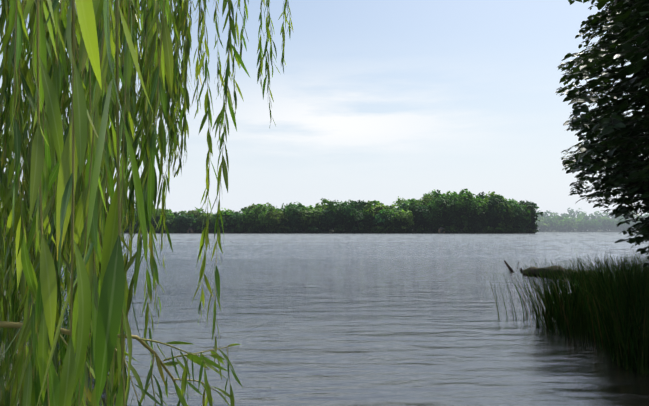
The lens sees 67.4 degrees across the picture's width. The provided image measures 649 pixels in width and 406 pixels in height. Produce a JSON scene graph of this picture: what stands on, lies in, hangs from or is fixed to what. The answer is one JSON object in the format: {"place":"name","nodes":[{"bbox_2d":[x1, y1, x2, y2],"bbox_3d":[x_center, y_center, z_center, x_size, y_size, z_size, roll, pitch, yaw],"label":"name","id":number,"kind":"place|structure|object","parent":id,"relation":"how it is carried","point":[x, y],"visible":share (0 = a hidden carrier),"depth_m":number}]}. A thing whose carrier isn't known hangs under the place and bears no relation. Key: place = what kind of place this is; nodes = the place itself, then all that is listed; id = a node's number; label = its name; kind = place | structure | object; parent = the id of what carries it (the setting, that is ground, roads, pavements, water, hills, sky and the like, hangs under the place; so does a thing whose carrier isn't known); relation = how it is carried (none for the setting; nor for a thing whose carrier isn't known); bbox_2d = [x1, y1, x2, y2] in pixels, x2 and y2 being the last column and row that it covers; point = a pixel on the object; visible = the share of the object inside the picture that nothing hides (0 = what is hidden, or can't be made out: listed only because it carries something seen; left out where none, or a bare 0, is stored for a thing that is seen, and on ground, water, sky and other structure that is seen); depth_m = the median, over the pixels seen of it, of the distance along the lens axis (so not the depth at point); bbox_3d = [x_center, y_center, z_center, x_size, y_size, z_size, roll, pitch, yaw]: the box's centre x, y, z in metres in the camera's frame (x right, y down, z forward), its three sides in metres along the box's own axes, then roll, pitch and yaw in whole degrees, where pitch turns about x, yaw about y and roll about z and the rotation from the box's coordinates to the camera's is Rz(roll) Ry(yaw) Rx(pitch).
{"place":"outdoors","nodes":[
{"label":"outdoors","id":0,"kind":"place"},
{"bbox_2d":[0,218,637,405],"bbox_3d":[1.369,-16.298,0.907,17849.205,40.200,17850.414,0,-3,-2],"label":"ground","id":1,"kind":"structure","parent":0,"point":[413,232],"depth_m":356.86},
{"bbox_2d":[0,0,292,405],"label":"willow","id":2,"kind":"object","parent":1,"relation":"on","point":[97,315],"depth_m":1.06},
{"bbox_2d":[5,189,648,233],"bbox_3d":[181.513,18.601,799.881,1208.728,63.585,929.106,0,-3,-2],"label":"forest","id":3,"kind":"object","parent":1,"relation":"on","point":[438,210]},
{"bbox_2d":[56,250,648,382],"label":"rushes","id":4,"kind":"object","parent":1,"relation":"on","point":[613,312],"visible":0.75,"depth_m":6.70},
{"bbox_2d":[555,0,648,267],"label":"tree","id":5,"kind":"object","parent":1,"relation":"on","point":[638,65],"depth_m":3.29},
{"bbox_2d":[0,0,648,217],"label":"sky","id":6,"kind":"structure","parent":0,"point":[382,101]},
{"bbox_2d":[55,232,648,405],"bbox_3d":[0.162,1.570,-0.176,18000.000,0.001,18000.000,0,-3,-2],"label":"water","id":7,"kind":"structure","parent":0,"point":[358,319],"depth_m":8.27},
{"bbox_2d":[504,260,596,278],"bbox_3d":[7.909,2.527,17.996,1.662,0.720,5.147,1,-3,-10],"label":"mossy log","id":8,"kind":"object","parent":7,"relation":"in","point":[527,269],"visible":0.27,"depth_m":17.16}
]}

